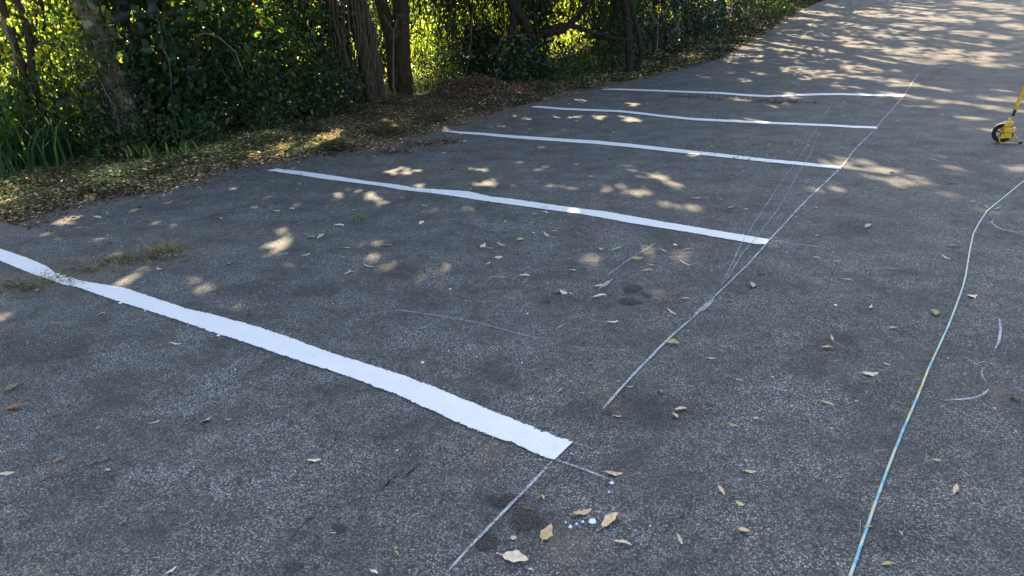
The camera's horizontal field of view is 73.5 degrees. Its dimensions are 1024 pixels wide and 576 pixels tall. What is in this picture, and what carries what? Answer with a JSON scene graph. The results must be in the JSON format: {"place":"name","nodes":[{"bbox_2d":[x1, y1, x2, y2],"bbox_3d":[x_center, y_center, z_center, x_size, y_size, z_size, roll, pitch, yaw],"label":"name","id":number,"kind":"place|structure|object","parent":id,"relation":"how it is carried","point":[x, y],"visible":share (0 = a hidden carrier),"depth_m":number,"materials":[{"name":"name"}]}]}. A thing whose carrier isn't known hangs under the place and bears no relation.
{"place":"outdoors","nodes":[
{"label":"outdoors","id":0,"kind":"place"},
{"bbox_2d":[2,1,591,68],"bbox_3d":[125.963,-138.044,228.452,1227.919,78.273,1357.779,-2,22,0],"label":"ground","id":1,"kind":"structure","parent":0,"point":[223,10],"depth_m":32.64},
{"bbox_2d":[2,1,76,57],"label":"distant tree","id":2,"kind":"object","parent":1,"relation":"on","point":[30,18],"visible":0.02,"depth_m":26.89,"materials":[{"name":"green plant"}]},
{"bbox_2d":[12,0,153,95],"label":"background bush","id":3,"kind":"object","parent":1,"relation":"on","point":[50,30],"depth_m":13.44,"materials":[{"name":"green plant"}]},
{"bbox_2d":[384,0,501,51],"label":"background bush","id":4,"kind":"object","parent":1,"relation":"on","point":[425,30],"visible":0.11,"depth_m":20.71,"materials":[{"name":"green plant"}]},
{"bbox_2d":[458,2,564,33],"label":"background bush","id":5,"kind":"object","parent":1,"relation":"on","point":[507,15],"visible":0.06,"depth_m":21.92,"materials":[{"name":"green plant"}]},
{"bbox_2d":[0,0,729,127],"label":"tall grass","id":6,"kind":"structure","parent":0,"point":[561,38],"depth_m":19.38,"materials":[{"name":"green plant"}]},
{"bbox_2d":[0,0,816,219],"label":"verge","id":7,"kind":"structure","parent":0,"point":[399,93],"depth_m":11.42,"materials":[{"name":"soil"}]},
{"bbox_2d":[0,0,45,146],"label":"tree","id":8,"kind":"object","parent":7,"relation":"on","point":[25,68],"visible":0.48,"depth_m":7.71,"materials":[{"name":"brown plant"}]},
{"bbox_2d":[0,16,15,91],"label":"vine","id":9,"kind":"object","parent":8,"relation":"hanging from","point":[12,47],"visible":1,"depth_m":7.15,"materials":[{"name":"plant"}]},
{"bbox_2d":[0,19,51,128],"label":"shrub","id":10,"kind":"object","parent":7,"relation":"on","point":[2,61],"visible":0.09,"depth_m":8.14,"materials":[{"name":"green plant"}]},
{"bbox_2d":[0,102,64,169],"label":"grass clump","id":11,"kind":"object","parent":7,"relation":"on","point":[8,125],"visible":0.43,"depth_m":7.41,"materials":[{"name":"plant"}]},
{"bbox_2d":[1,115,93,165],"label":"grass clump","id":12,"kind":"object","parent":7,"relation":"on","point":[48,146],"visible":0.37,"depth_m":7.60,"materials":[{"name":"plant"}]},
{"bbox_2d":[0,105,96,178],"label":"grass clump","id":13,"kind":"object","parent":7,"relation":"on","point":[24,156],"visible":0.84,"depth_m":7.32,"materials":[{"name":"plant"}]},
{"bbox_2d":[0,0,97,139],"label":"shrub","id":14,"kind":"object","parent":7,"relation":"on","point":[9,48],"visible":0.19,"depth_m":8.42,"materials":[{"name":"green plant"}]},
{"bbox_2d":[0,63,119,165],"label":"shrub","id":15,"kind":"object","parent":7,"relation":"on","point":[10,98],"visible":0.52,"depth_m":7.81,"materials":[{"name":"green plant"}]},
{"bbox_2d":[0,0,128,152],"bbox_3d":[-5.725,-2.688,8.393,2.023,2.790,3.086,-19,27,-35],"label":"shrub","id":16,"kind":"object","parent":7,"relation":"on","point":[50,20],"visible":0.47,"depth_m":7.81,"materials":[{"name":"green plant"}]},
{"bbox_2d":[34,40,84,68],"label":"vine","id":17,"kind":"object","parent":16,"relation":"attached to","point":[40,44],"visible":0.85,"depth_m":7.77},
{"bbox_2d":[46,2,132,120],"bbox_3d":[-5.577,-3.478,9.370,1.309,2.707,1.176,-13,25,-26],"label":"shrub","id":18,"kind":"object","parent":7,"relation":"on","point":[80,45],"depth_m":9.13,"materials":[{"name":"green plant"}]},
{"bbox_2d":[4,145,198,173],"bbox_3d":[-4.774,-1.493,7.677,2.925,0.161,1.372,-2,22,0],"label":"grass clump","id":19,"kind":"object","parent":7,"relation":"on","point":[85,155],"visible":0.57,"depth_m":7.57,"materials":[{"name":"plant"}]},
{"bbox_2d":[55,18,156,153],"bbox_3d":[-4.605,-2.263,7.864,0.977,1.547,1.000,-2,22,0],"label":"bush","id":20,"kind":"object","parent":7,"relation":"on","point":[109,103],"visible":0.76,"depth_m":7.77,"materials":[{"name":"green plant"}]},
{"bbox_2d":[71,0,148,147],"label":"tree","id":21,"kind":"object","parent":7,"relation":"on","point":[87,19],"visible":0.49,"depth_m":7.75,"materials":[{"name":"brown plant"}]},
{"bbox_2d":[54,99,205,163],"bbox_3d":[-4.440,-1.845,7.966,1.024,0.702,1.627,18,29,40],"label":"plant","id":22,"kind":"object","parent":7,"relation":"on","point":[109,147],"visible":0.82,"depth_m":7.80,"materials":[{"name":"green plant"}]},
{"bbox_2d":[117,140,158,161],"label":"seedling","id":23,"kind":"object","parent":7,"relation":"on","point":[129,155],"visible":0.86,"depth_m":7.79,"materials":[{"name":"green plant"}]},
{"bbox_2d":[58,0,225,134],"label":"shrub","id":24,"kind":"object","parent":7,"relation":"on","point":[67,18],"visible":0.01,"depth_m":8.75,"materials":[{"name":"green plant"}]},
{"bbox_2d":[77,0,218,144],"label":"shrub","id":25,"kind":"object","parent":7,"relation":"on","point":[123,18],"visible":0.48,"depth_m":8.25,"materials":[{"name":"green plant"}]},
{"bbox_2d":[74,0,273,141],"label":"shrub","id":26,"kind":"object","parent":7,"relation":"on","point":[221,18],"visible":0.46,"depth_m":8.76,"materials":[{"name":"green plant"}]},
{"bbox_2d":[194,33,242,68],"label":"vine","id":27,"kind":"object","parent":26,"relation":"attached to","point":[223,41],"visible":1,"depth_m":8.42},
{"bbox_2d":[113,84,234,153],"bbox_3d":[-4.063,-2.059,8.314,1.133,0.828,1.372,-2,22,0],"label":"plant","id":28,"kind":"object","parent":7,"relation":"on","point":[192,128],"visible":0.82,"depth_m":8.35,"materials":[{"name":"green plant"}]},
{"bbox_2d":[153,139,199,156],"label":"grass","id":29,"kind":"structure","parent":7,"relation":"on","point":[181,146],"depth_m":8.08,"materials":[{"name":"green plant"}]},
{"bbox_2d":[0,128,363,218],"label":"grass clippings","id":30,"kind":"object","parent":7,"relation":"on","point":[111,169],"depth_m":7.34,"materials":[{"name":"plant"}]},
{"bbox_2d":[139,0,234,117],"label":"shrub","id":31,"kind":"object","parent":7,"relation":"on","point":[191,39],"depth_m":9.89,"materials":[{"name":"green plant"}]},
{"bbox_2d":[159,0,298,128],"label":"shrub","id":32,"kind":"object","parent":7,"relation":"on","point":[255,32],"visible":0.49,"depth_m":9.28,"materials":[{"name":"green plant"}]},
{"bbox_2d":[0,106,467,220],"bbox_3d":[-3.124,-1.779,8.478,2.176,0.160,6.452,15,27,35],"label":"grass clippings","id":33,"kind":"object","parent":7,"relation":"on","point":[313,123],"depth_m":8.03,"materials":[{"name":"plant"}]},
{"bbox_2d":[212,0,283,106],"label":"shrub","id":34,"kind":"object","parent":7,"relation":"on","point":[261,33],"visible":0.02,"depth_m":11.38,"materials":[{"name":"green plant"}]},
{"bbox_2d":[206,46,314,130],"bbox_3d":[-3.514,-2.791,9.574,1.508,1.125,1.333,-10,23,-18],"label":"shrub","id":35,"kind":"object","parent":7,"relation":"on","point":[263,113],"visible":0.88,"depth_m":9.47,"materials":[{"name":"green plant"}]},
{"bbox_2d":[214,0,329,119],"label":"shrub","id":36,"kind":"object","parent":7,"relation":"on","point":[281,22],"visible":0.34,"depth_m":10.24,"materials":[{"name":"green plant"}]},
{"bbox_2d":[202,0,342,107],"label":"shrub","id":37,"kind":"object","parent":7,"relation":"on","point":[289,20],"visible":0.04,"depth_m":11.13,"materials":[{"name":"green plant"}]},
{"bbox_2d":[269,0,370,105],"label":"shrub","id":38,"kind":"object","parent":7,"relation":"on","point":[324,9],"visible":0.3,"depth_m":11.44,"materials":[{"name":"green plant"}]},
{"bbox_2d":[273,30,372,119],"bbox_3d":[-2.966,-3.248,10.456,1.370,1.296,1.672,14,27,35],"label":"shrub","id":39,"kind":"object","parent":7,"relation":"on","point":[324,108],"visible":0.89,"depth_m":10.42,"materials":[{"name":"green plant"}]},
{"bbox_2d":[290,0,387,102],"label":"tree","id":40,"kind":"object","parent":7,"relation":"on","point":[378,93],"visible":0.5,"depth_m":11.65,"materials":[{"name":"brown plant"}]},
{"bbox_2d":[318,0,376,103],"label":"vine","id":41,"kind":"object","parent":40,"relation":"hanging from","point":[344,47],"visible":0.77,"depth_m":11.40,"materials":[{"name":"plant"}]},
{"bbox_2d":[314,0,380,87],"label":"shrub","id":42,"kind":"object","parent":7,"relation":"on","point":[354,49],"visible":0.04,"depth_m":13.22,"materials":[{"name":"green plant"}]},
{"bbox_2d":[352,91,366,102],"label":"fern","id":43,"kind":"object","parent":7,"relation":"on","point":[358,101],"visible":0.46,"depth_m":11.92,"materials":[{"name":"green plant"}]},
{"bbox_2d":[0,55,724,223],"bbox_3d":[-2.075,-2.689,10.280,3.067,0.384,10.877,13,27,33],"label":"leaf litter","id":44,"kind":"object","parent":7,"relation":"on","point":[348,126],"visible":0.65,"depth_m":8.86,"materials":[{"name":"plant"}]},
{"bbox_2d":[367,0,411,81],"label":"shrub","id":45,"kind":"object","parent":7,"relation":"on","point":[382,51],"visible":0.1,"depth_m":14.52,"materials":[{"name":"green plant"}]},
{"bbox_2d":[384,15,397,96],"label":"vine","id":46,"kind":"object","parent":7,"relation":"on","point":[393,55],"visible":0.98,"depth_m":12.39,"materials":[{"name":"plant"}]},
{"bbox_2d":[374,0,414,90],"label":"tree","id":47,"kind":"object","parent":7,"relation":"on","point":[402,60],"visible":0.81,"depth_m":13.20,"materials":[{"name":"brown plant"}]},
{"bbox_2d":[387,72,450,91],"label":"grass clump","id":48,"kind":"object","parent":7,"relation":"on","point":[424,85],"visible":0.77,"depth_m":13.31,"materials":[{"name":"plant"}]},
{"bbox_2d":[404,84,442,92],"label":"grass clump","id":49,"kind":"object","parent":7,"relation":"on","point":[426,89],"visible":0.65,"depth_m":12.79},
{"bbox_2d":[411,40,472,87],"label":"shrub","id":50,"kind":"object","parent":7,"relation":"on","point":[432,64],"visible":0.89,"depth_m":13.90,"materials":[{"name":"green plant"}]},
{"bbox_2d":[422,1,475,72],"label":"shrub","id":51,"kind":"object","parent":7,"relation":"on","point":[448,45],"visible":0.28,"depth_m":15.58,"materials":[{"name":"green plant"}]},
{"bbox_2d":[464,0,473,76],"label":"vine","id":52,"kind":"object","parent":7,"relation":"on","point":[470,41],"visible":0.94,"depth_m":13.97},
{"bbox_2d":[446,12,509,77],"bbox_3d":[-0.678,-5.212,14.773,1.605,1.363,1.793,-2,22,0],"label":"bush","id":53,"kind":"object","parent":7,"relation":"on","point":[480,48],"visible":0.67,"depth_m":14.48,"materials":[{"name":"green plant"}]},
{"bbox_2d":[430,72,536,97],"bbox_3d":[-0.527,-3.865,12.894,2.038,0.383,1.944,-2,22,0],"label":"leaf pile","id":54,"kind":"object","parent":7,"relation":"on","point":[508,88],"visible":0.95,"depth_m":12.59,"materials":[{"name":"plant"}]},
{"bbox_2d":[484,26,554,82],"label":"bush","id":55,"kind":"object","parent":7,"relation":"on","point":[518,61],"visible":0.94,"depth_m":13.71,"materials":[{"name":"green plant"}]},
{"bbox_2d":[506,0,560,68],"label":"shrub","id":56,"kind":"object","parent":7,"relation":"on","point":[539,11],"visible":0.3,"depth_m":14.93,"materials":[{"name":"green plant"}]},
{"bbox_2d":[525,37,595,81],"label":"bush","id":57,"kind":"object","parent":7,"relation":"on","point":[558,74],"visible":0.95,"depth_m":13.83,"materials":[{"name":"green plant"}]},
{"bbox_2d":[505,0,635,75],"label":"tree","id":58,"kind":"object","parent":7,"relation":"on","point":[517,12],"visible":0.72,"depth_m":14.01,"materials":[{"name":"brown plant"}]},
{"bbox_2d":[367,0,646,78],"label":"vine curtain","id":59,"kind":"object","parent":58,"relation":"hanging from","point":[501,6],"visible":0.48,"depth_m":14.44,"materials":[{"name":"green plant"}]},
{"bbox_2d":[563,30,623,71],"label":"bush","id":60,"kind":"object","parent":7,"relation":"on","point":[597,62],"visible":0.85,"depth_m":14.73,"materials":[{"name":"green plant"}]},
{"bbox_2d":[577,0,612,54],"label":"shrub","id":61,"kind":"object","parent":7,"relation":"on","point":[595,18],"visible":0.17,"depth_m":16.08,"materials":[{"name":"green plant"}]},
{"bbox_2d":[543,70,657,82],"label":"grass clump","id":62,"kind":"object","parent":7,"relation":"on","point":[591,75],"visible":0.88,"depth_m":13.70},
{"bbox_2d":[590,0,659,65],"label":"bush","id":63,"kind":"object","parent":7,"relation":"on","point":[617,50],"visible":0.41,"depth_m":14.89,"materials":[{"name":"green plant"}]},
{"bbox_2d":[621,0,644,71],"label":"tree","id":64,"kind":"object","parent":7,"relation":"on","point":[627,5],"visible":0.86,"depth_m":14.13,"materials":[{"name":"brown plant"}]},
{"bbox_2d":[642,0,658,48],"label":"vine","id":65,"kind":"object","parent":64,"relation":"hanging from","point":[656,22],"visible":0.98,"depth_m":14.34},
{"bbox_2d":[622,0,697,55],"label":"bush","id":66,"kind":"object","parent":7,"relation":"on","point":[664,31],"visible":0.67,"depth_m":15.73,"materials":[{"name":"green plant"}]},
{"bbox_2d":[522,0,822,87],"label":"leaf litter","id":67,"kind":"object","parent":7,"relation":"on","point":[682,52],"visible":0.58,"depth_m":15.62,"materials":[{"name":"plant"}]},
{"bbox_2d":[668,0,730,46],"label":"bush","id":68,"kind":"object","parent":7,"relation":"on","point":[697,22],"visible":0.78,"depth_m":16.60,"materials":[{"name":"green plant"}]},
{"bbox_2d":[705,0,766,34],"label":"bush","id":69,"kind":"object","parent":7,"relation":"on","point":[741,22],"visible":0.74,"depth_m":18.04,"materials":[{"name":"green plant"}]},
{"bbox_2d":[736,0,803,17],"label":"bush","id":70,"kind":"object","parent":7,"relation":"on","point":[770,12],"visible":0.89,"depth_m":20.44,"materials":[{"name":"green plant"}]},
{"bbox_2d":[0,0,1023,575],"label":"car park","id":71,"kind":"structure","parent":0,"point":[182,486],"depth_m":3.31,"materials":[{"name":"asphalt"}]},
{"bbox_2d":[0,471,13,474],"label":"fallen leaf","id":72,"kind":"object","parent":71,"relation":"on","point":[6,473],"visible":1,"depth_m":2.46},
{"bbox_2d":[4,382,20,390],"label":"fallen leaf","id":73,"kind":"object","parent":71,"relation":"on","point":[9,386],"visible":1,"depth_m":3.05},
{"bbox_2d":[1,403,24,408],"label":"fallen leaf","id":74,"kind":"object","parent":71,"relation":"on","point":[16,405],"visible":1,"depth_m":2.89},
{"bbox_2d":[11,273,60,288],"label":"grass clump","id":75,"kind":"object","parent":71,"relation":"on","point":[38,280],"visible":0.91,"depth_m":4.30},
{"bbox_2d":[0,267,95,297],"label":"grass clump","id":76,"kind":"object","parent":71,"relation":"on","point":[41,280],"visible":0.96,"depth_m":4.28,"materials":[{"name":"plant"}]},
{"bbox_2d":[0,247,203,296],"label":"grass","id":77,"kind":"structure","parent":71,"relation":"on","point":[107,260],"depth_m":4.57,"materials":[{"name":"plant"}]},
{"bbox_2d":[53,247,172,272],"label":"grass clump","id":78,"kind":"object","parent":71,"relation":"on","point":[113,260],"visible":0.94,"depth_m":4.59,"materials":[{"name":"plant"}]},
{"bbox_2d":[94,247,231,269],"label":"grass clump","id":79,"kind":"object","parent":71,"relation":"on","point":[143,259],"visible":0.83,"depth_m":4.70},
{"bbox_2d":[135,235,203,255],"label":"grass clump","id":80,"kind":"object","parent":71,"relation":"on","point":[163,248],"visible":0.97,"depth_m":4.83,"materials":[{"name":"plant"}]},
{"bbox_2d":[0,249,572,458],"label":"parking line","id":81,"kind":"object","parent":71,"relation":"on","point":[481,418],"visible":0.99,"depth_m":3.14,"materials":[{"name":"paint"}]},
{"bbox_2d":[11,32,806,243],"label":"leaf crumbs","id":82,"kind":"object","parent":71,"relation":"on","point":[135,196],"visible":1,"depth_m":7.22,"materials":[{"name":"plant"}]},
{"bbox_2d":[361,137,461,154],"bbox_3d":[-1.167,-1.727,8.254,0.972,0.058,1.138,9,25,26],"label":"leaf drift","id":83,"kind":"object","parent":71,"relation":"on","point":[428,146],"visible":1,"depth_m":8.26,"materials":[{"name":"plant"}]},
{"bbox_2d":[447,461,551,571],"bbox_3d":[-0.023,0.710,2.186,0.012,0.001,0.606,12,26,32],"label":"chalk line","id":84,"kind":"object","parent":71,"relation":"on","point":[501,513],"visible":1,"depth_m":2.16,"materials":[{"name":"grey"}]},
{"bbox_2d":[496,550,527,561],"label":"fallen leaf","id":85,"kind":"object","parent":71,"relation":"on","point":[515,556],"visible":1,"depth_m":2.00,"materials":[{"name":"plant"}]},
{"bbox_2d":[2,59,1023,574],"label":"debris","id":86,"kind":"object","parent":71,"relation":"on","point":[580,289],"visible":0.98,"depth_m":4.11,"materials":[{"name":"plant"}]},
{"bbox_2d":[268,169,768,243],"bbox_3d":[-0.394,-0.802,5.951,5.144,0.001,0.265,13,26,32],"label":"parking line","id":87,"kind":"object","parent":71,"relation":"on","point":[651,222],"visible":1,"depth_m":5.46,"materials":[{"name":"paint"}]},
{"bbox_2d":[540,523,552,543],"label":"fallen leaf","id":88,"kind":"object","parent":71,"relation":"on","point":[546,532],"visible":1,"depth_m":2.09,"materials":[{"name":"plant"}]},
{"bbox_2d":[570,508,591,514],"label":"fallen leaf","id":89,"kind":"object","parent":71,"relation":"on","point":[584,512],"visible":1,"depth_m":2.17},
{"bbox_2d":[589,518,595,523],"bbox_3d":[0.250,0.725,2.136,0.023,0.006,0.024,-2,22,0],"label":"paint splash","id":90,"kind":"object","parent":71,"relation":"on","point":[592,521],"visible":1,"depth_m":2.13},
{"bbox_2d":[599,512,618,529],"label":"fallen leaf","id":91,"kind":"object","parent":71,"relation":"on","point":[609,519],"visible":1,"depth_m":2.13,"materials":[{"name":"plant"}]},
{"bbox_2d":[604,471,622,475],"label":"fallen leaf","id":92,"kind":"object","parent":71,"relation":"on","point":[614,473],"visible":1,"depth_m":2.35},
{"bbox_2d":[612,539,631,544],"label":"fallen leaf","id":93,"kind":"object","parent":71,"relation":"on","point":[624,541],"visible":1,"depth_m":2.04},
{"bbox_2d":[443,130,840,168],"bbox_3d":[1.125,-1.659,7.921,5.057,0.001,0.317,14,27,34],"label":"parking line","id":94,"kind":"object","parent":71,"relation":"on","point":[660,149],"visible":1,"depth_m":7.66,"materials":[{"name":"paint"}]},
{"bbox_2d":[660,339,679,343],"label":"fallen leaf","id":95,"kind":"object","parent":71,"relation":"on","point":[672,341],"visible":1,"depth_m":3.24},
{"bbox_2d":[604,243,765,406],"bbox_3d":[1.028,0.084,3.632,0.030,0.001,2.392,13,26,32],"label":"chalk line","id":96,"kind":"object","parent":71,"relation":"on","point":[650,356],"visible":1,"depth_m":3.21,"materials":[{"name":"grey"}]},
{"bbox_2d":[575,122,816,160],"bbox_3d":[1.962,-1.732,8.003,3.340,0.039,1.383,17,29,38],"label":"leaf drift","id":97,"kind":"object","parent":71,"relation":"on","point":[723,144],"visible":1,"depth_m":7.51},
{"bbox_2d":[532,106,876,128],"bbox_3d":[2.334,-2.437,9.725,5.165,0.001,0.450,14,27,35],"label":"parking line","id":98,"kind":"object","parent":71,"relation":"on","point":[744,121],"visible":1,"depth_m":9.34,"materials":[{"name":"paint"}]},
{"bbox_2d":[717,482,724,494],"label":"fallen leaf","id":99,"kind":"object","parent":71,"relation":"on","point":[721,489],"visible":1,"depth_m":2.25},
{"bbox_2d":[666,93,817,103],"bbox_3d":[3.596,-3.051,11.012,2.517,0.049,0.712,15,28,36],"label":"leaf drift","id":100,"kind":"object","parent":71,"relation":"on","point":[709,97],"visible":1,"depth_m":10.93,"materials":[{"name":"plant"}]},
{"bbox_2d":[738,527,749,531],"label":"fallen leaf","id":101,"kind":"object","parent":71,"relation":"on","point":[743,529],"visible":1,"depth_m":2.08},
{"bbox_2d":[603,89,903,96],"bbox_3d":[3.750,-3.264,11.491,4.960,0.028,0.558,10,25,28],"label":"parking line","id":102,"kind":"object","parent":71,"relation":"on","point":[762,95],"visible":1,"depth_m":11.13,"materials":[{"name":"paint"}]},
{"bbox_2d":[769,75,916,238],"bbox_3d":[4.448,-2.057,8.319,0.043,0.206,9.976,12,26,31],"label":"chalk line","id":103,"kind":"object","parent":71,"relation":"on","point":[834,173],"visible":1,"depth_m":6.06,"materials":[{"name":"grey"}]},
{"bbox_2d":[863,372,878,375],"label":"fallen leaf","id":104,"kind":"object","parent":71,"relation":"on","point":[872,373],"visible":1,"depth_m":2.91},
{"bbox_2d":[882,561,893,564],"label":"fallen leaf","id":105,"kind":"object","parent":71,"relation":"on","point":[886,562],"visible":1,"depth_m":1.93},
{"bbox_2d":[848,181,1023,575],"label":"rope","id":106,"kind":"object","parent":71,"relation":"on","point":[885,475],"visible":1,"depth_m":2.57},
{"bbox_2d":[952,484,957,494],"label":"fallen leaf","id":107,"kind":"object","parent":71,"relation":"on","point":[955,488],"visible":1,"depth_m":2.21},
{"bbox_2d":[948,389,987,399],"bbox_3d":[1.813,0.429,2.714,0.235,0.001,0.032,-9,23,-16],"label":"chalk mark","id":108,"kind":"object","parent":71,"relation":"on","point":[970,397],"visible":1,"depth_m":2.70,"materials":[{"name":"grey"}]},
{"bbox_2d":[995,319,1001,347],"bbox_3d":[2.284,0.208,3.213,0.020,0.001,0.393,13,27,33],"label":"chalk mark","id":109,"kind":"object","parent":71,"relation":"on","point":[1000,327],"visible":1,"depth_m":3.18,"materials":[{"name":"grey"}]},
{"bbox_2d":[991,85,1023,143],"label":"measuring wheel","id":110,"kind":"object","parent":71,"relation":"on","point":[1007,130],"visible":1,"depth_m":7.22,"materials":[{"name":"plastic"}]},
{"bbox_2d":[851,1,974,58],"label":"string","id":111,"kind":"object","parent":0,"point":[910,36],"visible":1,"depth_m":15.54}
]}

